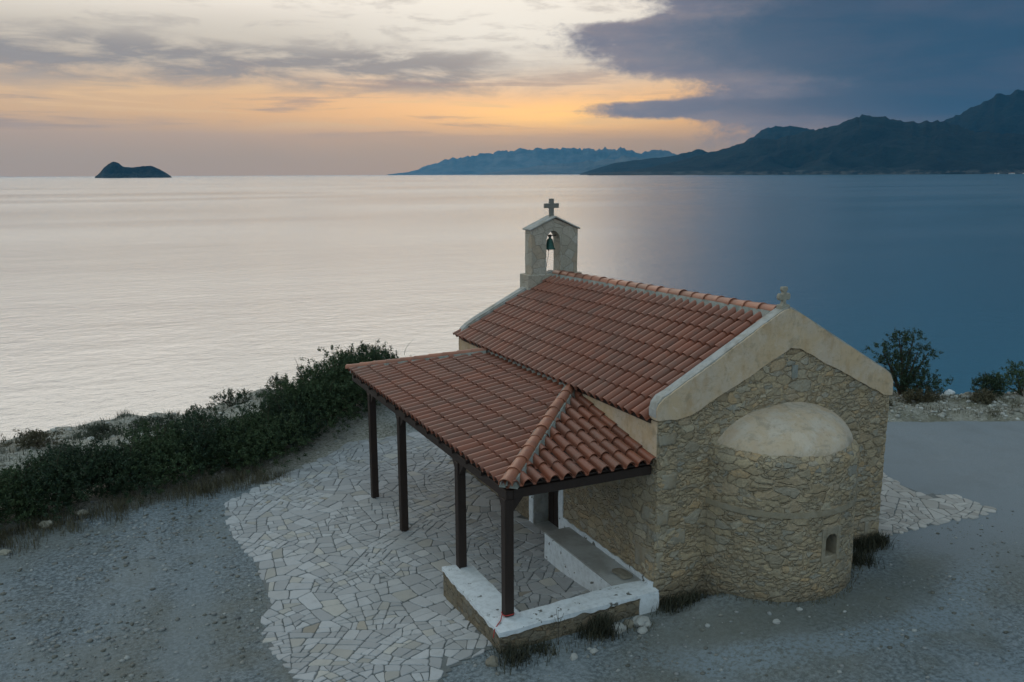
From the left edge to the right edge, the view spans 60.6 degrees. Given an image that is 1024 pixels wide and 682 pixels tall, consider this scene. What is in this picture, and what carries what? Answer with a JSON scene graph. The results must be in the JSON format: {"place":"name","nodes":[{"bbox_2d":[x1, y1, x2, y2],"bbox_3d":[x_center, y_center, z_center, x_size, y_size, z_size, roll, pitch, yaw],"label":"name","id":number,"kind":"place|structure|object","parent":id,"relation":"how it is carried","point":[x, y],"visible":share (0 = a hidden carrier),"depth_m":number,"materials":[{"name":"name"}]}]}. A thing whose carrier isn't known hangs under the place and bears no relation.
{"place":"outdoors","nodes":[
{"label":"outdoors","id":0,"kind":"place"},
{"bbox_2d":[95,162,171,177],"bbox_3d":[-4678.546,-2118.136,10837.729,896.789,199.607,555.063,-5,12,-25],"label":"island","id":1,"kind":"structure","parent":0,"point":[114,170],"depth_m":10721.48,"materials":[{"name":"blue stone"}]},
{"bbox_2d":[0,477,273,681],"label":"gravel","id":2,"kind":"structure","parent":0,"point":[127,657],"depth_m":15.00,"materials":[{"name":"grey gravel"}]},
{"bbox_2d":[0,387,326,463],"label":"bluff grass","id":3,"kind":"structure","parent":0,"point":[78,436],"depth_m":24.66,"materials":[{"name":"grey plant"}]},
{"bbox_2d":[224,432,588,681],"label":"terrace paving","id":4,"kind":"structure","parent":0,"point":[345,647],"depth_m":16.60,"materials":[{"name":"stone"}]},
{"bbox_2d":[544,517,652,591],"bbox_3d":[1.403,4.057,15.654,0.572,0.725,3.070,-5,12,-25],"label":"bench","id":5,"kind":"object","parent":4,"relation":"on","point":[580,557],"visible":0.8,"depth_m":15.64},
{"bbox_2d":[612,568,632,578],"bbox_3d":[1.863,3.913,14.800,0.270,0.048,0.429,-5,12,-25],"label":"flat stone","id":6,"kind":"object","parent":5,"relation":"on","point":[622,573],"visible":1,"depth_m":14.74,"materials":[{"name":"beige stone"}]},
{"bbox_2d":[0,174,1023,441],"bbox_3d":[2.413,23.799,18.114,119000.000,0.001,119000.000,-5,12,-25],"label":"sea","id":7,"kind":"structure","parent":0,"point":[148,296],"depth_m":267.23,"materials":[{"name":"blue liquid"}]},
{"bbox_2d":[0,389,1023,681],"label":"ground","id":8,"kind":"structure","parent":0,"point":[980,459],"depth_m":14.46,"materials":[{"name":"grey gravel"}]},
{"bbox_2d":[0,549,11,555],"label":"rock","id":9,"kind":"object","parent":8,"relation":"on","point":[4,551],"visible":1,"depth_m":17.00,"materials":[{"name":"stone"}]},
{"bbox_2d":[0,428,64,448],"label":"scrub","id":10,"kind":"object","parent":8,"relation":"on","point":[33,434],"visible":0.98,"depth_m":22.81,"materials":[{"name":"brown plant"}]},
{"bbox_2d":[0,447,85,532],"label":"shrub","id":11,"kind":"object","parent":8,"relation":"on","point":[7,484],"visible":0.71,"depth_m":18.34,"materials":[{"name":"green plant"}]},
{"bbox_2d":[39,520,55,528],"bbox_3d":[-9.654,3.792,18.205,0.335,0.139,0.269,-5,12,-25],"label":"rock","id":12,"kind":"object","parent":8,"relation":"on","point":[49,521],"visible":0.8,"depth_m":18.13,"materials":[{"name":"stone"}]},
{"bbox_2d":[1,439,117,522],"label":"shrub","id":13,"kind":"object","parent":8,"relation":"on","point":[66,461],"visible":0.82,"depth_m":18.93,"materials":[{"name":"green plant"}]},
{"bbox_2d":[38,442,87,456],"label":"scrub","id":14,"kind":"object","parent":8,"relation":"on","point":[71,446],"visible":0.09,"depth_m":22.10,"materials":[{"name":"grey plant"}]},
{"bbox_2d":[75,509,89,515],"bbox_3d":[-9.255,3.679,18.838,0.290,0.118,0.217,-5,12,-25],"label":"rock","id":15,"kind":"object","parent":8,"relation":"on","point":[84,511],"visible":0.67,"depth_m":18.77,"materials":[{"name":"stone"}]},
{"bbox_2d":[73,421,122,438],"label":"scrub","id":16,"kind":"object","parent":8,"relation":"on","point":[100,429],"visible":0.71,"depth_m":24.08,"materials":[{"name":"green plant"}]},
{"bbox_2d":[64,437,166,503],"bbox_3d":[-9.221,2.922,20.103,2.202,1.512,2.858,-10,15,-42],"label":"shrub","id":17,"kind":"object","parent":8,"relation":"on","point":[121,457],"visible":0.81,"depth_m":19.84,"materials":[{"name":"green plant"}]},
{"bbox_2d":[117,414,168,432],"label":"scrub","id":18,"kind":"object","parent":8,"relation":"on","point":[160,419],"visible":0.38,"depth_m":24.73,"materials":[{"name":"green plant"}]},
{"bbox_2d":[0,458,293,557],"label":"dry grass","id":19,"kind":"structure","parent":8,"relation":"on","point":[207,488],"depth_m":19.39,"materials":[{"name":"brown plant"}]},
{"bbox_2d":[112,416,204,494],"bbox_3d":[-8.427,2.666,20.790,2.137,1.606,3.069,-5,12,-25],"label":"shrub","id":20,"kind":"object","parent":8,"relation":"on","point":[153,444],"visible":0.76,"depth_m":20.44,"materials":[{"name":"green plant"}]},
{"bbox_2d":[0,397,384,492],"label":"bluff stones","id":21,"kind":"object","parent":8,"relation":"on","point":[119,436],"visible":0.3,"depth_m":24.13,"materials":[{"name":"grey stone"}]},
{"bbox_2d":[176,404,215,427],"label":"scrub","id":22,"kind":"object","parent":8,"relation":"on","point":[189,411],"visible":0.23,"depth_m":24.86,"materials":[{"name":"green plant"}]},
{"bbox_2d":[145,404,246,483],"bbox_3d":[-7.798,2.466,21.627,2.374,1.658,3.226,-5,12,-25],"label":"shrub","id":23,"kind":"object","parent":8,"relation":"on","point":[200,434],"visible":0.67,"depth_m":21.11,"materials":[{"name":"green plant"}]},
{"bbox_2d":[205,388,260,409],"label":"scrub","id":24,"kind":"object","parent":8,"relation":"on","point":[230,395],"visible":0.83,"depth_m":27.01,"materials":[{"name":"green plant"}]},
{"bbox_2d":[201,405,275,476],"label":"shrub","id":25,"kind":"object","parent":8,"relation":"on","point":[244,457],"visible":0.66,"depth_m":21.53,"materials":[{"name":"green plant"}]},
{"bbox_2d":[225,406,315,471],"bbox_3d":[-6.294,2.416,22.547,2.838,1.378,2.486,5,12,25],"label":"shrub","id":26,"kind":"object","parent":8,"relation":"on","point":[274,440],"visible":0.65,"depth_m":22.31,"materials":[{"name":"green plant"}]},
{"bbox_2d":[260,372,294,397],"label":"scrub","id":27,"kind":"object","parent":8,"relation":"on","point":[276,377],"visible":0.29,"depth_m":27.40,"materials":[{"name":"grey plant"}]},
{"bbox_2d":[235,384,329,449],"bbox_3d":[-6.159,2.085,23.547,2.520,1.613,2.943,-5,12,-25],"label":"shrub","id":28,"kind":"object","parent":8,"relation":"on","point":[291,405],"visible":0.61,"depth_m":23.26,"materials":[{"name":"green plant"}]},
{"bbox_2d":[256,370,366,440],"bbox_3d":[-5.616,1.665,24.159,3.077,1.956,2.272,0,11,4],"label":"shrub","id":29,"kind":"object","parent":8,"relation":"on","point":[326,407],"visible":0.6,"depth_m":24.01,"materials":[{"name":"green plant"}]},
{"bbox_2d":[282,351,367,422],"bbox_3d":[-5.390,1.447,25.200,2.681,2.087,3.361,0,11,1],"label":"tall shrub","id":30,"kind":"object","parent":8,"relation":"on","point":[336,370],"visible":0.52,"depth_m":25.01,"materials":[{"name":"green plant"}]},
{"bbox_2d":[297,340,392,411],"bbox_3d":[-4.876,1.049,26.539,3.447,2.086,2.901,-5,12,-25],"label":"tall shrub","id":31,"kind":"object","parent":8,"relation":"on","point":[373,353],"visible":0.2,"depth_m":26.44,"materials":[{"name":"green plant"}]},
{"bbox_2d":[352,338,410,360],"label":"tall shrub","id":32,"kind":"object","parent":8,"relation":"on","point":[388,355],"visible":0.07,"depth_m":28.45,"materials":[{"name":"green plant"}]},
{"bbox_2d":[485,655,497,666],"bbox_3d":[-0.291,4.644,12.727,0.189,0.116,0.180,-1,11,-2],"label":"rock","id":33,"kind":"object","parent":8,"relation":"on","point":[491,660],"visible":0.98,"depth_m":12.67,"materials":[{"name":"beige stone"}]},
{"bbox_2d":[482,636,566,674],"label":"grass tuft","id":34,"kind":"object","parent":8,"relation":"on","point":[505,654],"visible":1,"depth_m":12.89,"materials":[{"name":"green plant"}]},
{"bbox_2d":[442,564,658,653],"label":"wall","id":35,"kind":"structure","parent":8,"relation":"on","point":[472,594],"depth_m":13.85,"materials":[{"name":"paint"}]},
{"bbox_2d":[554,610,564,644],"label":"dry weed","id":36,"kind":"object","parent":8,"relation":"on","point":[558,625],"visible":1,"depth_m":13.21,"materials":[{"name":"brown plant"}]},
{"bbox_2d":[570,653,577,660],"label":"rock","id":37,"kind":"object","parent":8,"relation":"on","point":[574,656],"visible":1,"depth_m":12.84,"materials":[{"name":"grey stone"}]},
{"bbox_2d":[590,648,598,653],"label":"rock","id":38,"kind":"object","parent":8,"relation":"on","point":[593,650],"visible":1,"depth_m":13.02,"materials":[{"name":"grey stone"}]},
{"bbox_2d":[569,610,635,650],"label":"grass tuft","id":39,"kind":"object","parent":8,"relation":"on","point":[601,625],"visible":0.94,"depth_m":13.50,"materials":[{"name":"green plant"}]},
{"bbox_2d":[609,622,626,633],"bbox_3d":[1.649,4.450,13.643,0.241,0.138,0.255,9,14,40],"label":"rock","id":40,"kind":"object","parent":8,"relation":"on","point":[623,627],"visible":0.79,"depth_m":13.59,"materials":[{"name":"grey stone"}]},
{"bbox_2d":[345,199,893,616],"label":"chapel","id":41,"kind":"structure","parent":8,"relation":"on","point":[664,440],"depth_m":14.75,"materials":[{"name":"stone"}]},
{"bbox_2d":[493,611,513,637],"bbox_3d":[-0.161,4.287,13.310,0.202,0.197,0.581,6,13,30],"label":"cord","id":42,"kind":"object","parent":41,"relation":"attached to","point":[500,621],"visible":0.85,"depth_m":13.31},
{"bbox_2d":[546,235,555,266],"bbox_3d":[0.953,-2.257,21.870,0.393,0.796,0.276,1,11,7],"label":"bell","id":43,"kind":"object","parent":41,"relation":"hanging from","point":[549,244],"visible":0.94,"depth_m":21.77,"materials":[{"name":"green metal"}]},
{"bbox_2d":[549,491,558,526],"bbox_3d":[1.021,2.843,17.797,0.068,2.140,1.050,-5,12,-25],"label":"door","id":44,"kind":"structure","parent":41,"relation":"in","point":[553,496],"depth_m":18.18,"materials":[{"name":"brown wood"}]},
{"bbox_2d":[623,619,633,628],"bbox_3d":[1.834,4.438,13.780,0.230,0.108,0.188,-5,12,-25],"label":"rock","id":45,"kind":"object","parent":8,"relation":"on","point":[631,624],"visible":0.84,"depth_m":13.73,"materials":[{"name":"beige stone"}]},
{"bbox_2d":[632,615,651,627],"bbox_3d":[2.046,4.406,13.817,0.320,0.157,0.286,-5,12,-25],"label":"rock","id":46,"kind":"object","parent":8,"relation":"on","point":[640,621],"visible":0.95,"depth_m":13.74,"materials":[{"name":"beige stone"}]},
{"bbox_2d":[637,626,647,633],"bbox_3d":[2.024,4.482,13.601,0.179,0.087,0.153,-5,12,-25],"label":"rock","id":47,"kind":"object","parent":8,"relation":"on","point":[642,630],"visible":1,"depth_m":13.57,"materials":[{"name":"grey stone"}]},
{"bbox_2d":[650,587,712,616],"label":"grass tuft","id":48,"kind":"object","parent":8,"relation":"on","point":[676,603],"visible":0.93,"depth_m":14.35,"materials":[{"name":"green plant"}]},
{"bbox_2d":[498,563,865,671],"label":"weeds","id":49,"kind":"object","parent":8,"relation":"on","point":[717,594],"visible":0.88,"depth_m":14.03,"materials":[{"name":"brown plant"}]},
{"bbox_2d":[773,619,780,623],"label":"rock","id":50,"kind":"object","parent":8,"relation":"on","point":[776,621],"visible":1,"depth_m":13.40,"materials":[{"name":"grey stone"}]},
{"bbox_2d":[851,529,893,573],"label":"grass tuft","id":51,"kind":"object","parent":8,"relation":"on","point":[861,559],"visible":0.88,"depth_m":15.85,"materials":[{"name":"green plant"}]},
{"bbox_2d":[853,529,896,546],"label":"grass tuft","id":52,"kind":"object","parent":8,"relation":"on","point":[886,543],"visible":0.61,"depth_m":16.19,"materials":[{"name":"green plant"}]},
{"bbox_2d":[862,327,953,394],"bbox_3d":[12.149,0.661,26.264,3.369,2.228,1.884,-5,12,-25],"label":"juniper","id":53,"kind":"object","parent":8,"relation":"on","point":[906,378],"visible":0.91,"depth_m":26.19,"materials":[{"name":"green plant"}]},
{"bbox_2d":[902,385,942,403],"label":"bush","id":54,"kind":"object","parent":8,"relation":"on","point":[926,396],"visible":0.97,"depth_m":25.78,"materials":[{"name":"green plant"}]},
{"bbox_2d":[944,389,954,394],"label":"rock","id":55,"kind":"object","parent":8,"relation":"on","point":[949,391],"visible":0.97,"depth_m":26.46,"materials":[{"name":"white stone"}]},
{"bbox_2d":[888,390,1023,420],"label":"verge stones","id":56,"kind":"object","parent":8,"relation":"on","point":[942,414],"visible":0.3,"depth_m":25.05,"materials":[{"name":"grey stone"}]},
{"bbox_2d":[970,388,997,404],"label":"bush","id":57,"kind":"object","parent":8,"relation":"on","point":[984,396],"visible":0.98,"depth_m":25.53,"materials":[{"name":"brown plant"}]},
{"bbox_2d":[970,370,1006,395],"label":"bush","id":58,"kind":"object","parent":8,"relation":"on","point":[993,381],"visible":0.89,"depth_m":26.27,"materials":[{"name":"green plant"}]},
{"bbox_2d":[993,359,1023,395],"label":"bush","id":59,"kind":"object","parent":8,"relation":"on","point":[1019,382],"visible":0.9,"depth_m":26.35,"materials":[{"name":"green plant"}]},
{"bbox_2d":[0,0,1023,176],"label":"sky","id":60,"kind":"structure","parent":0,"point":[174,87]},
{"bbox_2d":[388,147,678,174],"bbox_3d":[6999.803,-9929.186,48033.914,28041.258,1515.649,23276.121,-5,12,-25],"label":"mountains","id":61,"kind":"structure","parent":0,"point":[483,163],"depth_m":47320.66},
{"bbox_2d":[477,155,645,174],"bbox_3d":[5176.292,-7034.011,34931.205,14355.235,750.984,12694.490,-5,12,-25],"label":"receding mountains","id":62,"kind":"structure","parent":0,"point":[574,168],"depth_m":33922.15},
{"bbox_2d":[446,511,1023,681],"bbox_3d":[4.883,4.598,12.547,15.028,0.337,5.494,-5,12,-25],"label":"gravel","id":63,"kind":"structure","parent":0,"point":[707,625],"depth_m":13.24,"materials":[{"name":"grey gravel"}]},
{"bbox_2d":[580,89,1023,174],"bbox_3d":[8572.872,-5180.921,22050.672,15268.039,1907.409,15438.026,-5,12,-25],"label":"mountains","id":64,"kind":"structure","parent":0,"point":[1000,113],"depth_m":20248.33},
{"bbox_2d":[588,114,1023,174],"bbox_3d":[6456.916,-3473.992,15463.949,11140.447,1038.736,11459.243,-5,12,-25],"label":"coastal hills","id":65,"kind":"structure","parent":0,"point":[865,144],"depth_m":14079.41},
{"bbox_2d":[878,472,996,535],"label":"side paving","id":66,"kind":"structure","parent":0,"point":[931,504],"depth_m":17.88,"materials":[{"name":"stone"}]},
{"bbox_2d":[888,393,1023,417],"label":"verge grass","id":67,"kind":"structure","parent":0,"point":[989,412],"depth_m":25.16,"materials":[{"name":"beige plant"}]}
]}

